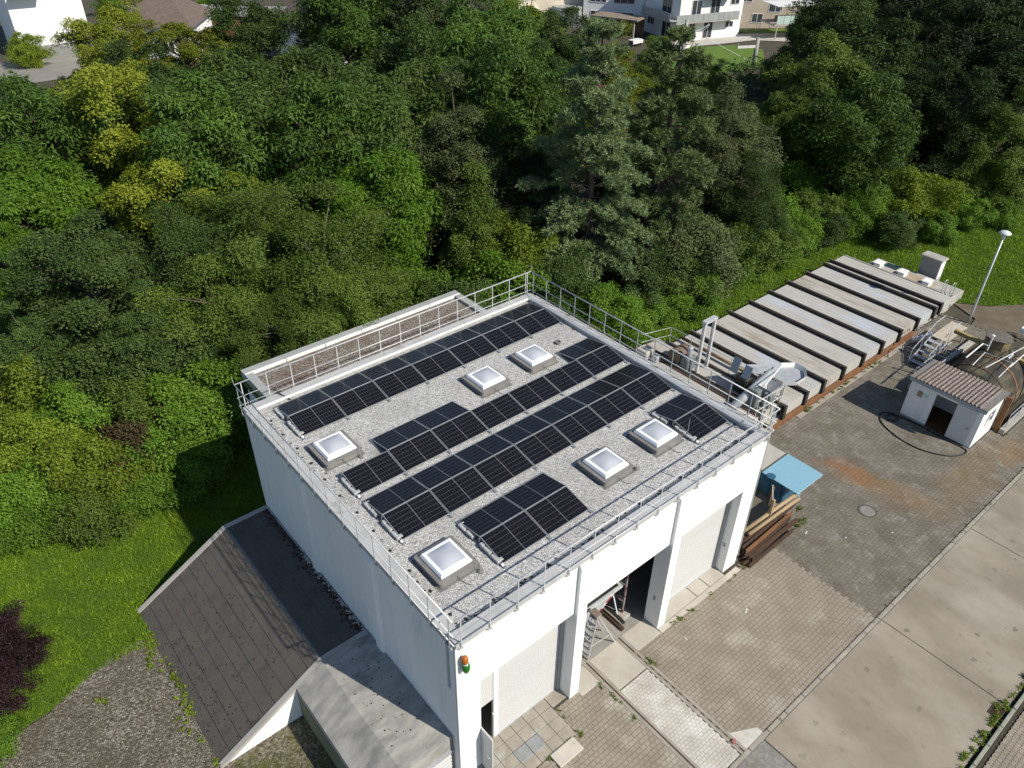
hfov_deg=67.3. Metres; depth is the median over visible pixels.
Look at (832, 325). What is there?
covered tank
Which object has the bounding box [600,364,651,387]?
solar panel
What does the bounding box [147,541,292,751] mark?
moss clumps
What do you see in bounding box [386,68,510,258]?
broadleaf tree
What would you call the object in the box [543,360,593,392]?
solar panel
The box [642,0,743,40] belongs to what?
apartment house
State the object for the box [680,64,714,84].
shrub
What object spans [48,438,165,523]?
shrub
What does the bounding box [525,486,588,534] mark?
solar panel
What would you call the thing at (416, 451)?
solar panel
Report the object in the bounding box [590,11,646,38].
garden pergola
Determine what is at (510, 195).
broadleaf tree
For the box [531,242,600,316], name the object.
shrub
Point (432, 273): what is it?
shrub
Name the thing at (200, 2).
shrub
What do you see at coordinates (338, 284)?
plum tree
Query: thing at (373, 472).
solar panel
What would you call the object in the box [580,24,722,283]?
pine tree
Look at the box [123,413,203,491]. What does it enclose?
shrub
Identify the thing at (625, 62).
broadleaf tree
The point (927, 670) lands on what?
road
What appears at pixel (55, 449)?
shrub
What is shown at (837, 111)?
robinia tree
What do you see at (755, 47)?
railway pole
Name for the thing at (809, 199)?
shrub
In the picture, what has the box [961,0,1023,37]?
broadleaf tree
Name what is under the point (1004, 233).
street lamp
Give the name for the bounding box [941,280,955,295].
ladder hoops
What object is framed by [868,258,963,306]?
concrete chamber
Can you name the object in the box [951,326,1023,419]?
drum tank
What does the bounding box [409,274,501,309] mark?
shrub
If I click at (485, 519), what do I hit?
solar panel
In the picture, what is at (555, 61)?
broadleaf tree
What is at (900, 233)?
shrub
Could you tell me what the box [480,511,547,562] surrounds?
solar panel
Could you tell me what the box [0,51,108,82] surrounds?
driveway
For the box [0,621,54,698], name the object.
purple shrub
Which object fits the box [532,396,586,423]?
solar panel
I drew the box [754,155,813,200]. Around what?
shrub
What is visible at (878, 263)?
hatch box
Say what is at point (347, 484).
ballast stone
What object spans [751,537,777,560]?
scrap beam
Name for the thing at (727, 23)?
window
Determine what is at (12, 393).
shrub
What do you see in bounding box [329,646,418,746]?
moss clumps
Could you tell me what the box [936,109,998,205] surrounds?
young tree
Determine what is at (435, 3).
robinia tree
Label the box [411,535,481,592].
skylight
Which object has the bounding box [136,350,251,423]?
shrub
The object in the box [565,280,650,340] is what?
shrub
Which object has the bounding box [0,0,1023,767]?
ground
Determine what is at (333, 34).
robinia tree
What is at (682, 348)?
cable drum
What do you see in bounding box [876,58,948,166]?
broadleaf tree
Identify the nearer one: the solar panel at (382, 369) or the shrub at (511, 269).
the solar panel at (382, 369)
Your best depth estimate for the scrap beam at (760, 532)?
31.52 m
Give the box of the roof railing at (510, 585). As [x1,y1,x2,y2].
[234,271,779,650]
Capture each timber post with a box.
[743,493,796,532]
[747,497,800,535]
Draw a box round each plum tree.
[106,199,290,332]
[130,232,277,380]
[158,178,348,332]
[216,283,346,376]
[232,178,409,361]
[262,263,420,348]
[471,160,584,275]
[633,34,659,82]
[664,92,766,216]
[689,58,730,114]
[700,152,803,264]
[802,118,889,213]
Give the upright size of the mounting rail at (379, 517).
0.241 m
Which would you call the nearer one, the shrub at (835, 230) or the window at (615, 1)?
the shrub at (835, 230)
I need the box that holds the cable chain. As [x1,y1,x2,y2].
[600,595,624,631]
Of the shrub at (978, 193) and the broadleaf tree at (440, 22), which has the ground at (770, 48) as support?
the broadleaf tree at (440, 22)
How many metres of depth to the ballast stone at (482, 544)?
22.54 m
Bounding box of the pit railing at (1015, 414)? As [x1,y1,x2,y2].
[1005,403,1023,426]
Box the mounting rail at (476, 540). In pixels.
[456,521,506,568]
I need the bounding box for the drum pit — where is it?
[907,340,1023,434]
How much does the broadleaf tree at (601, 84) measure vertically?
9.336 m
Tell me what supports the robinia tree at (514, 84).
on the ground at (770, 48)
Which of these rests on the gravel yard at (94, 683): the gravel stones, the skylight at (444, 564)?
the gravel stones
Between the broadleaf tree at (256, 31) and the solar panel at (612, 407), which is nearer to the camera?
the solar panel at (612, 407)
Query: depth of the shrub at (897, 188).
55.37 m
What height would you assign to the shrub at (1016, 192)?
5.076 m
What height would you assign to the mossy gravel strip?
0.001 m
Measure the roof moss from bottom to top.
0.034 m
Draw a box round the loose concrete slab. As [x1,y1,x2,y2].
[550,737,583,767]
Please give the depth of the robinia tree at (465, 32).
63.98 m
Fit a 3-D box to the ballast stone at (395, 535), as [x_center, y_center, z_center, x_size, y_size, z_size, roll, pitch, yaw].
[-3.425,4.484,22.921,0.220,0.068,0.360,-25,43,-32]
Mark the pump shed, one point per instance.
(955, 404)
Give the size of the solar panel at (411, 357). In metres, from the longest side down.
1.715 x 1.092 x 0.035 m
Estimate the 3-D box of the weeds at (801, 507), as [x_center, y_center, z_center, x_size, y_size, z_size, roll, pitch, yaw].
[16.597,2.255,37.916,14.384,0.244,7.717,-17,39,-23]
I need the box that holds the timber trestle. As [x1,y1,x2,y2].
[766,485,775,516]
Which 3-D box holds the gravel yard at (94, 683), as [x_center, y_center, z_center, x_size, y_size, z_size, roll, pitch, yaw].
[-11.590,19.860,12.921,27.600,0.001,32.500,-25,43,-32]
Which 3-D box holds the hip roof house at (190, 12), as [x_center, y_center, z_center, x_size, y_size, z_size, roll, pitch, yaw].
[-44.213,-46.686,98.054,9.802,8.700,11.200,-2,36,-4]
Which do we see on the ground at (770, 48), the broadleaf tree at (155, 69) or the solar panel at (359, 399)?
the broadleaf tree at (155, 69)
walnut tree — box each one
[133,42,346,232]
[289,58,452,242]
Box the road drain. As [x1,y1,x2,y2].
[987,702,1006,720]
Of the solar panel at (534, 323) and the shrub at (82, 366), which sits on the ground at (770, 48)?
the shrub at (82, 366)
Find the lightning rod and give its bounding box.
[477,554,483,573]
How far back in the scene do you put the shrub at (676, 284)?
46.15 m
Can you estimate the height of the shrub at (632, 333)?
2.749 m
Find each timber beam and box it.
[954,329,982,344]
[1016,357,1023,365]
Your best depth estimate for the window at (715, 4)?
108.55 m
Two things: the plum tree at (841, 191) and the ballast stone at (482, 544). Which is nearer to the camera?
the ballast stone at (482, 544)
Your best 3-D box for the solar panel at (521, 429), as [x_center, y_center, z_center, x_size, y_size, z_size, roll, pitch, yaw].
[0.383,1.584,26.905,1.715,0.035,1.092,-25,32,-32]
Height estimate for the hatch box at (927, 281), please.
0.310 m
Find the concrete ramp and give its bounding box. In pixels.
[297,633,453,767]
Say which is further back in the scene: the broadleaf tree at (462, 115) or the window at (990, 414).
the broadleaf tree at (462, 115)
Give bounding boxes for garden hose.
[879,412,966,456]
[885,414,898,421]
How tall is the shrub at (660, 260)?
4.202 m
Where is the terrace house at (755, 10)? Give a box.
[739,0,821,27]
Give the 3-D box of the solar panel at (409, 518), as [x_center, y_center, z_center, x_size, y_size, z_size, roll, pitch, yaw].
[-2.931,3.985,23.486,1.715,0.035,1.092,-26,54,-32]
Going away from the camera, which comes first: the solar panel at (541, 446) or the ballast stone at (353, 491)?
the ballast stone at (353, 491)
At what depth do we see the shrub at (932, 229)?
55.09 m
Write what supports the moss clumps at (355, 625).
on the bunker roof
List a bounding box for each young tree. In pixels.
[436,158,509,298]
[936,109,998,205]
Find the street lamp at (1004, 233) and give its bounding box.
[967,230,1011,322]
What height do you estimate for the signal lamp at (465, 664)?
0.690 m
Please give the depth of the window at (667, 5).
108.78 m
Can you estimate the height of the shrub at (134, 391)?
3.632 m
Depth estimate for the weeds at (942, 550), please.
32.45 m
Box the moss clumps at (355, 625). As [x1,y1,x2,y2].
[258,509,362,630]
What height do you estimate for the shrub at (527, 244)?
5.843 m
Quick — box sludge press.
[728,356,806,424]
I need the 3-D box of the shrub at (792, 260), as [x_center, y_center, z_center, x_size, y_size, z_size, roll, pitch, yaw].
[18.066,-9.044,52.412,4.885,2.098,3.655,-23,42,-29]
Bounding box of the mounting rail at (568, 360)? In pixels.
[555,352,597,378]
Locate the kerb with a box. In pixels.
[729,468,1023,767]
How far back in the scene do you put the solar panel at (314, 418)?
27.30 m
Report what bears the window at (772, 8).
in the terrace house at (755, 10)
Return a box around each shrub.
[0,354,96,442]
[0,409,91,476]
[0,449,59,555]
[0,483,79,557]
[0,505,42,557]
[0,596,27,637]
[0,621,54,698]
[0,666,44,716]
[0,707,30,765]
[4,30,56,68]
[11,421,137,496]
[20,378,128,454]
[22,331,160,432]
[30,482,142,551]
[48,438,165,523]
[57,69,83,88]
[77,403,190,473]
[88,321,250,415]
[88,375,183,433]
[89,0,126,13]
[97,468,204,526]
[119,375,242,493]
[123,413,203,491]
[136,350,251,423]
[146,428,235,512]
[196,0,210,3]
[197,379,251,460]
[362,294,416,319]
[368,257,450,310]
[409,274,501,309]
[442,246,554,307]
[463,207,578,298]
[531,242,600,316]
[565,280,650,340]
[573,313,622,341]
[604,295,669,350]
[606,234,697,295]
[606,260,678,325]
[626,61,659,99]
[632,246,719,310]
[642,289,694,326]
[645,34,673,52]
[658,80,686,100]
[659,212,749,303]
[677,268,725,323]
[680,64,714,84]
[689,222,750,289]
[716,79,745,105]
[723,183,804,239]
[723,219,787,280]
[728,251,767,290]
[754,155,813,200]
[754,217,803,274]
[758,43,789,88]
[765,237,810,272]
[771,129,829,193]
[772,161,829,207]
[785,187,851,233]
[788,207,828,256]
[806,202,851,250]
[818,162,848,194]
[828,196,880,239]
[838,182,894,239]
[856,163,937,235]
[871,209,927,251]
[887,171,974,241]
[908,206,962,247]
[926,143,998,206]
[941,191,995,232]
[968,153,1023,224]
[979,193,1023,233]
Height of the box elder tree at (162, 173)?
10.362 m
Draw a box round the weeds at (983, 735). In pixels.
[958,674,1023,767]
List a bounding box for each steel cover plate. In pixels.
[513,743,532,762]
[526,734,545,752]
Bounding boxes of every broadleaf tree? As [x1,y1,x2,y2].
[0,204,171,376]
[0,297,84,403]
[93,278,194,382]
[98,36,191,150]
[197,0,296,77]
[360,10,506,190]
[383,0,485,79]
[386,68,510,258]
[438,117,551,248]
[484,0,571,71]
[516,39,593,166]
[526,4,590,88]
[567,47,612,128]
[576,19,655,137]
[577,149,665,258]
[676,79,786,218]
[730,61,811,173]
[755,26,879,162]
[760,4,817,75]
[769,0,883,89]
[803,11,955,118]
[844,90,920,174]
[851,0,988,104]
[857,0,937,44]
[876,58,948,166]
[895,54,1007,180]
[949,0,1023,137]
[950,85,1023,195]
[956,29,1023,154]
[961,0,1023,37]
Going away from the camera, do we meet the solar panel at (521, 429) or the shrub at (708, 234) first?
the solar panel at (521, 429)
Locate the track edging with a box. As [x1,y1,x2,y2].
[581,617,745,767]
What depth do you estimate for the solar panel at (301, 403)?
27.97 m
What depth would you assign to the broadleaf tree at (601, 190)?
50.46 m
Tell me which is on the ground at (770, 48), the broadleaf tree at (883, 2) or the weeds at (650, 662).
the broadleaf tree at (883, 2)
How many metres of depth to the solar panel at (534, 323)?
32.79 m
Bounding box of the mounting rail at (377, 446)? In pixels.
[369,439,408,475]
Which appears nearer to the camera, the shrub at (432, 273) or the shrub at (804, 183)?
the shrub at (432, 273)
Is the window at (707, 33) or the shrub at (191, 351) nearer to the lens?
the shrub at (191, 351)
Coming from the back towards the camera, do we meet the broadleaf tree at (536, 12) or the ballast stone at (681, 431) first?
the broadleaf tree at (536, 12)
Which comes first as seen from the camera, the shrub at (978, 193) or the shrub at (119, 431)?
the shrub at (119, 431)
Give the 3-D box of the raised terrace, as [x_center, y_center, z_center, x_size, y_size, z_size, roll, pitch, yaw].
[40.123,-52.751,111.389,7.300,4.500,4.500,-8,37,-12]
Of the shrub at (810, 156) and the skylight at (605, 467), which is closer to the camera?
the skylight at (605, 467)
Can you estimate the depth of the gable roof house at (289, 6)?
92.17 m
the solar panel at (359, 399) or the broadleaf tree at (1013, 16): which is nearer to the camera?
the solar panel at (359, 399)
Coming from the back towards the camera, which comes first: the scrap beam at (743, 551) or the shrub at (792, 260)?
the shrub at (792, 260)
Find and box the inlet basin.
[633,338,777,425]
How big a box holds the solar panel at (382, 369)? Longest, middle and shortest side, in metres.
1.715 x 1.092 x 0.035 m
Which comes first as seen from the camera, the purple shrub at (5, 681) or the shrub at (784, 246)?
the purple shrub at (5, 681)
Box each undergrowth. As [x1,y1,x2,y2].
[0,55,785,337]
[0,188,1012,467]
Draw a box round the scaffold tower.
[614,574,630,619]
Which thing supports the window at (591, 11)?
in the apartment wing
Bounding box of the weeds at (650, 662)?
[546,559,746,761]
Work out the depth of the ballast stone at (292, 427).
26.90 m
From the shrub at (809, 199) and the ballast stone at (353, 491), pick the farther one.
the shrub at (809, 199)
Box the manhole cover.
[857,504,876,517]
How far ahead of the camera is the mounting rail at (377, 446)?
26.21 m
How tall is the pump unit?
1.290 m
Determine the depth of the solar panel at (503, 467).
25.29 m
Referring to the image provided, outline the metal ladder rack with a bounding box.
[914,342,961,372]
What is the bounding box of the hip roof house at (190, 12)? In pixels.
[115,0,213,61]
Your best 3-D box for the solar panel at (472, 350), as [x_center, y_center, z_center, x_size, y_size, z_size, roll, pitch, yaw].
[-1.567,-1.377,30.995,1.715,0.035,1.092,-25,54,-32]
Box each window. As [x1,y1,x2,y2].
[590,0,606,2]
[590,10,605,17]
[614,0,634,4]
[647,16,653,24]
[661,21,670,37]
[662,0,672,13]
[691,0,702,14]
[701,22,712,38]
[710,0,720,12]
[724,20,733,27]
[730,0,739,4]
[751,13,763,22]
[768,4,782,11]
[984,408,996,426]
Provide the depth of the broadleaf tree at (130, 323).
36.07 m
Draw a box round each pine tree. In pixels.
[516,14,660,282]
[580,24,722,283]
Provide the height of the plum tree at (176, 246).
8.955 m
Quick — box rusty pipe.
[682,337,757,379]
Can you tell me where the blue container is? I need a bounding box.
[755,443,822,501]
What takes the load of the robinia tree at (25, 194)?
on the ground at (770, 48)
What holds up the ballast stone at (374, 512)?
on the mounting rail at (379, 517)
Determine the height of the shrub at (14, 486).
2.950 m
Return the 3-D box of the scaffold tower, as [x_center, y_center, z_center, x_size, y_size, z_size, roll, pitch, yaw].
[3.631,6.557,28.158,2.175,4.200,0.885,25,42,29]
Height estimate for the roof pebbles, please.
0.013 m
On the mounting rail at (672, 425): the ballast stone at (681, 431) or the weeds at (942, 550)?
the ballast stone at (681, 431)
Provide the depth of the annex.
35.93 m
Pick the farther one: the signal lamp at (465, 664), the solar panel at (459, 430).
the solar panel at (459, 430)
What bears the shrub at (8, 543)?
on the lawn at (100, 605)
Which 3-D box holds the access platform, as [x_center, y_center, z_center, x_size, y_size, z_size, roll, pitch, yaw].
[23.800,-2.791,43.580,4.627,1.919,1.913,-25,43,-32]
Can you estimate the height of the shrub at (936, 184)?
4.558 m
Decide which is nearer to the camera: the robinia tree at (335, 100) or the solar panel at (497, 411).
the solar panel at (497, 411)
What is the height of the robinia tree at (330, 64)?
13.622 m
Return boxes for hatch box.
[873,259,884,267]
[897,268,908,276]
[921,277,933,286]
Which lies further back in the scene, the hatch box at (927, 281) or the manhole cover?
the hatch box at (927, 281)
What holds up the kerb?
on the ground at (770, 48)
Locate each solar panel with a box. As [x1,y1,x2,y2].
[275,389,329,416]
[288,398,346,435]
[318,373,371,397]
[332,381,387,416]
[342,451,404,494]
[359,357,410,380]
[364,477,427,514]
[371,419,428,450]
[373,365,426,398]
[382,490,448,539]
[388,430,447,471]
[397,342,446,364]
[411,454,472,489]
[412,349,463,381]
[413,401,469,429]
[430,467,492,513]
[431,411,487,449]
[433,328,480,348]
[448,335,497,364]
[454,434,512,465]
[458,496,523,536]
[467,315,512,334]
[470,393,525,429]
[473,445,533,488]
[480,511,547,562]
[482,321,529,349]
[494,415,551,444]
[499,303,543,320]
[503,473,565,510]
[508,376,560,410]
[514,308,560,335]
[514,425,572,465]
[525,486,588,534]
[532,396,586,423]
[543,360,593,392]
[552,406,607,444]
[557,338,605,359]
[567,379,619,405]
[576,345,624,375]
[588,388,640,424]
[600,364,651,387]
[621,372,672,405]
[651,394,704,421]
[674,403,727,440]
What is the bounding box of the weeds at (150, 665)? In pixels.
[94,630,220,766]
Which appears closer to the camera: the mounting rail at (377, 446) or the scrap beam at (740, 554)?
the mounting rail at (377, 446)
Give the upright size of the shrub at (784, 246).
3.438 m
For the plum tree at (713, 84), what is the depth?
79.21 m
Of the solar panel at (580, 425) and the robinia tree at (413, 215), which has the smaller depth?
the solar panel at (580, 425)
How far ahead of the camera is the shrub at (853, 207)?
55.10 m
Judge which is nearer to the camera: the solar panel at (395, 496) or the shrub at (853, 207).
the solar panel at (395, 496)
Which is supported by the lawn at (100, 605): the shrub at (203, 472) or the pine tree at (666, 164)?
the shrub at (203, 472)
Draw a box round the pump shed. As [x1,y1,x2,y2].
[899,359,1010,447]
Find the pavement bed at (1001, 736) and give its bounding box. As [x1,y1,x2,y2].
[975,700,1023,767]
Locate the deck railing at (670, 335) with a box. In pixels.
[641,327,760,380]
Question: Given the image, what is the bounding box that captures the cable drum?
[668,343,688,365]
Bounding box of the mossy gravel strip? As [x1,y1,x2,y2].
[233,718,336,767]
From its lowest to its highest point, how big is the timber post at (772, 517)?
0.157 m
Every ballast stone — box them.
[279,412,286,418]
[289,423,296,430]
[294,429,303,435]
[344,480,351,488]
[349,487,359,494]
[363,501,371,509]
[370,508,380,516]
[385,523,393,532]
[391,531,402,539]
[458,522,468,531]
[466,530,476,538]
[479,541,486,548]
[483,546,492,555]
[490,553,502,563]
[651,411,660,418]
[660,417,669,423]
[678,428,686,434]
[685,434,696,440]
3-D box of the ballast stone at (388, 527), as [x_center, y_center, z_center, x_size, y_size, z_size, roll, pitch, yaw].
[-3.662,4.304,23.141,0.220,0.098,0.300,-25,43,-32]
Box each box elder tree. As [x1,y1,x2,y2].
[35,57,188,239]
[49,0,147,123]
[99,108,261,267]
[120,18,237,82]
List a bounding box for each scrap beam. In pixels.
[736,514,786,557]
[739,521,770,546]
[741,503,795,549]
[741,507,782,540]
[741,518,787,554]
[743,517,790,557]
[745,511,792,552]
[745,522,796,559]
[748,518,796,558]
[748,528,793,567]
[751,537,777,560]
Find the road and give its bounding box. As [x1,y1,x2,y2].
[737,474,1023,767]
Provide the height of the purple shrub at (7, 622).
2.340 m
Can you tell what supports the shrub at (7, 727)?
on the lawn at (100, 605)
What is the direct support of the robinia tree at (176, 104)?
on the ground at (770, 48)
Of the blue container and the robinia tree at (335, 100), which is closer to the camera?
the blue container
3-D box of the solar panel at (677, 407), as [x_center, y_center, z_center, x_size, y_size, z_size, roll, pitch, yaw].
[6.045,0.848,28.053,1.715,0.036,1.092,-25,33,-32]
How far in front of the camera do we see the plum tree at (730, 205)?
50.20 m
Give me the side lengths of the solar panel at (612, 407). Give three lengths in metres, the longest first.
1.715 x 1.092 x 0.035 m
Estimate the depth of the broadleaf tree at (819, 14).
71.57 m
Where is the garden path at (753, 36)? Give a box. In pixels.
[671,33,805,46]
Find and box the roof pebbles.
[267,326,737,614]
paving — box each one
[477,567,739,767]
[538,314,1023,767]
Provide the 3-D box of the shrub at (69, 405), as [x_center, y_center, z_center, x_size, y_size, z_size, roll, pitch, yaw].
[-19.807,1.571,35.133,5.503,4.097,4.737,18,39,22]
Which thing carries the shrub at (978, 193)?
on the lawn at (943, 272)
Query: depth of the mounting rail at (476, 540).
22.71 m
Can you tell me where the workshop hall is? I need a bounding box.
[243,293,769,767]
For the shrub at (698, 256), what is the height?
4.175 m
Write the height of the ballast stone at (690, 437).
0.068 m
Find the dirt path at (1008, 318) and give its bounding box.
[954,303,1023,333]
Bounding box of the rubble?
[301,553,363,629]
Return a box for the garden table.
[628,38,642,46]
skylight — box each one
[306,430,364,471]
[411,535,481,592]
[459,365,512,398]
[508,344,558,374]
[574,446,635,489]
[625,418,684,457]
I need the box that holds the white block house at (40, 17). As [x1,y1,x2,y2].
[0,0,92,55]
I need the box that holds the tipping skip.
[585,582,622,625]
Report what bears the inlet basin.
on the ground at (770, 48)
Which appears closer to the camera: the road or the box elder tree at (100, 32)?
the road
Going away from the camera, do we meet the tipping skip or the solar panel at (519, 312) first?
the tipping skip
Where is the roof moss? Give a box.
[265,328,744,623]
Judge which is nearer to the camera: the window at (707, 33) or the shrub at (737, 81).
the shrub at (737, 81)
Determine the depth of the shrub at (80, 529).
30.90 m
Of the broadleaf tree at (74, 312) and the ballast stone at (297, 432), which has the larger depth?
the broadleaf tree at (74, 312)
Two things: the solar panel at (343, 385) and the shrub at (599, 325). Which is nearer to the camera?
the solar panel at (343, 385)
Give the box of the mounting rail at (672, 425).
[648,411,700,444]
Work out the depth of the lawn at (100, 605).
29.65 m
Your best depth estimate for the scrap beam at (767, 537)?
31.37 m
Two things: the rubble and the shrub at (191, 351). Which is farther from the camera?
the shrub at (191, 351)
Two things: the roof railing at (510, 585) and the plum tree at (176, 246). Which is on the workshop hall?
the roof railing at (510, 585)
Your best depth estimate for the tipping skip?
27.61 m
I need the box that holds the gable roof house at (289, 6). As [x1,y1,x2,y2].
[280,0,347,64]
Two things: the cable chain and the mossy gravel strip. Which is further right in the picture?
the cable chain
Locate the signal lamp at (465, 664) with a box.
[461,639,486,673]
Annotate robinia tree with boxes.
[0,70,128,234]
[0,145,115,263]
[0,218,86,334]
[132,67,288,252]
[230,67,403,265]
[236,36,383,219]
[276,0,394,86]
[315,142,450,279]
[338,0,446,70]
[410,27,578,188]
[425,0,558,99]
[780,63,928,218]
[908,0,1023,142]
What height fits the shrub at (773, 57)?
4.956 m
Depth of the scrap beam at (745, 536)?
31.23 m
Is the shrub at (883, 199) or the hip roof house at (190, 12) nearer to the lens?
the shrub at (883, 199)
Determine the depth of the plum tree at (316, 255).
38.47 m
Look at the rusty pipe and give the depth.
41.07 m
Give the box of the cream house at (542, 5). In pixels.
[503,0,582,21]
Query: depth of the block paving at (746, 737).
30.43 m
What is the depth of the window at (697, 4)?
107.42 m
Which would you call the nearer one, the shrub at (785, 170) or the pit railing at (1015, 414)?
the pit railing at (1015, 414)
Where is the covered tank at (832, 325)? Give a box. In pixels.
[667,255,952,431]
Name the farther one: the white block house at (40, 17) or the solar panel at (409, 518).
the white block house at (40, 17)
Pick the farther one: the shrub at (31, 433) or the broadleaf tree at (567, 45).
the broadleaf tree at (567, 45)
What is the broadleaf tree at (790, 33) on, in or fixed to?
on the ground at (770, 48)
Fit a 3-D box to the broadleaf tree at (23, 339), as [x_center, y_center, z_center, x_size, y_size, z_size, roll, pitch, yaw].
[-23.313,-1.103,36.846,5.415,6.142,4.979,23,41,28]
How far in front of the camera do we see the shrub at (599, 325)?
43.19 m
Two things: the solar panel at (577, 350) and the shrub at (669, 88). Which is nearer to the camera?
the solar panel at (577, 350)
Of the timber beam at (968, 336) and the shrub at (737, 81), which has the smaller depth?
the timber beam at (968, 336)
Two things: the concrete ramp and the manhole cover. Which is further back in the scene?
the manhole cover
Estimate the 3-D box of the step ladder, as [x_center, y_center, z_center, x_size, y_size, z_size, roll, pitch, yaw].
[3.039,8.595,27.122,1.362,2.100,0.680,-25,43,-32]
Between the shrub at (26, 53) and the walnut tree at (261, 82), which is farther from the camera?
the shrub at (26, 53)
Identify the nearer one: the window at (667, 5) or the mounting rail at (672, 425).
the mounting rail at (672, 425)
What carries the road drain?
on the road
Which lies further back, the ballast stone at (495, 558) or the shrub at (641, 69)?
the shrub at (641, 69)
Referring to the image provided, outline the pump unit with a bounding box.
[680,346,695,371]
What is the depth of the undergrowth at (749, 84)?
83.95 m
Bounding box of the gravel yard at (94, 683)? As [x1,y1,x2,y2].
[0,637,303,767]
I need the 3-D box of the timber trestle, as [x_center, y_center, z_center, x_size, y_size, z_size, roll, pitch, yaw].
[10.787,4.857,32.065,0.220,1.018,1.037,9,36,12]
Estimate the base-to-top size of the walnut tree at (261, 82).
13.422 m
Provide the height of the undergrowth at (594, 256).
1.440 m
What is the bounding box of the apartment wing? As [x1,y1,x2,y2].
[551,0,644,27]
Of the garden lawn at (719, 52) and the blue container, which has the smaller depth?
the blue container
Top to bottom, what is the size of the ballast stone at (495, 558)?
0.068 m
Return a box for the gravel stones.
[1,647,325,767]
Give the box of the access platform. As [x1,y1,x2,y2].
[907,316,967,366]
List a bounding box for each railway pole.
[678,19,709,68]
[737,38,759,66]
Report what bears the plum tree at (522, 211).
on the ground at (770, 48)
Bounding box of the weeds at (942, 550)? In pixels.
[777,471,1022,722]
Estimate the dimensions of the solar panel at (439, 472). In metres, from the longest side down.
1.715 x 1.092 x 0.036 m
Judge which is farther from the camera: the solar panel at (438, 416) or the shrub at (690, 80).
the shrub at (690, 80)
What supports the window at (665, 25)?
in the apartment house at (722, 18)
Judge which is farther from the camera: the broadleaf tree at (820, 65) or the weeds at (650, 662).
the broadleaf tree at (820, 65)
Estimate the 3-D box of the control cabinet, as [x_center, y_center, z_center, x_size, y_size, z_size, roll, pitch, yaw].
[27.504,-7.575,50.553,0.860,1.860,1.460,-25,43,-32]
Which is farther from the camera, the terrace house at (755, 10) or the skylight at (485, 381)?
the terrace house at (755, 10)
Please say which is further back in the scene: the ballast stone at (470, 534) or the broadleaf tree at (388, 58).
the broadleaf tree at (388, 58)
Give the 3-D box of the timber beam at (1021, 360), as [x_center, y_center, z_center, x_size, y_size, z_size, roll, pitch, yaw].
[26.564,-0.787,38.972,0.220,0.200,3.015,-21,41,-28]
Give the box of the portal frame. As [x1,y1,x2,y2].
[694,315,717,372]
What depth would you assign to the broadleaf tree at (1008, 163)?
56.31 m
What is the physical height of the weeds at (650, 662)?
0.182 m
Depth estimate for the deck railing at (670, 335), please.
41.19 m
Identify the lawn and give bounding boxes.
[0,439,265,730]
[642,213,1023,344]
[669,45,763,72]
[739,29,786,33]
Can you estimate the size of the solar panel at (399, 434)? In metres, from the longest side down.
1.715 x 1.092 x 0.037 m
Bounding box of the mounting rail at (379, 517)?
[362,500,405,544]
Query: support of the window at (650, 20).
in the apartment house at (722, 18)
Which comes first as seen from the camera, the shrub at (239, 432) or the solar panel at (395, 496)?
the solar panel at (395, 496)
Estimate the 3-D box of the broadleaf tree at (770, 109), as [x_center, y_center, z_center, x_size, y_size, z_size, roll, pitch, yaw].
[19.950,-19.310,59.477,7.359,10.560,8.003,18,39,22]
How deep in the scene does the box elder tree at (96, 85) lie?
47.28 m
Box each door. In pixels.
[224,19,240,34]
[481,726,492,767]
[944,403,978,444]
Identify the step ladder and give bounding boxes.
[582,607,615,660]
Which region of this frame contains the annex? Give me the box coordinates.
[240,290,485,403]
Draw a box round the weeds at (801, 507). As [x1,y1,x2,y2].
[795,355,1006,528]
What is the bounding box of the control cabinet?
[917,251,948,280]
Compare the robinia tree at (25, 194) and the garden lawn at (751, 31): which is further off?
the garden lawn at (751, 31)
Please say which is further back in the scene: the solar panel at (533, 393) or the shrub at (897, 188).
the shrub at (897, 188)
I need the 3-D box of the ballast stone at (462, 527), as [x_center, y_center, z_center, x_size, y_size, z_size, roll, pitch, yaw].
[-1.455,4.300,23.225,0.220,0.060,0.340,-25,43,-32]
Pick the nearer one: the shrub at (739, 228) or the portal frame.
the portal frame
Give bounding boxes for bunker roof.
[138,505,367,767]
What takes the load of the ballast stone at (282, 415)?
on the mounting rail
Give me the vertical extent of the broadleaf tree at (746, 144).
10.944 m
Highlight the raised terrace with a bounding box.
[760,0,823,39]
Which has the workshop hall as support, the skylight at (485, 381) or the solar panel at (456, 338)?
the skylight at (485, 381)
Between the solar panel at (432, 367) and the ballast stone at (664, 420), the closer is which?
the ballast stone at (664, 420)
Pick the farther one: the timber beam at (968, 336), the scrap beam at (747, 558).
the timber beam at (968, 336)
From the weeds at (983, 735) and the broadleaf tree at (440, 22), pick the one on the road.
the weeds at (983, 735)
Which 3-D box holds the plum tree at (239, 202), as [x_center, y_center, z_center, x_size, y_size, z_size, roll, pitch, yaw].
[-13.787,-6.654,42.190,11.791,9.441,8.373,22,41,26]
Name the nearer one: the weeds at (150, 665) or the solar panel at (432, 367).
the weeds at (150, 665)

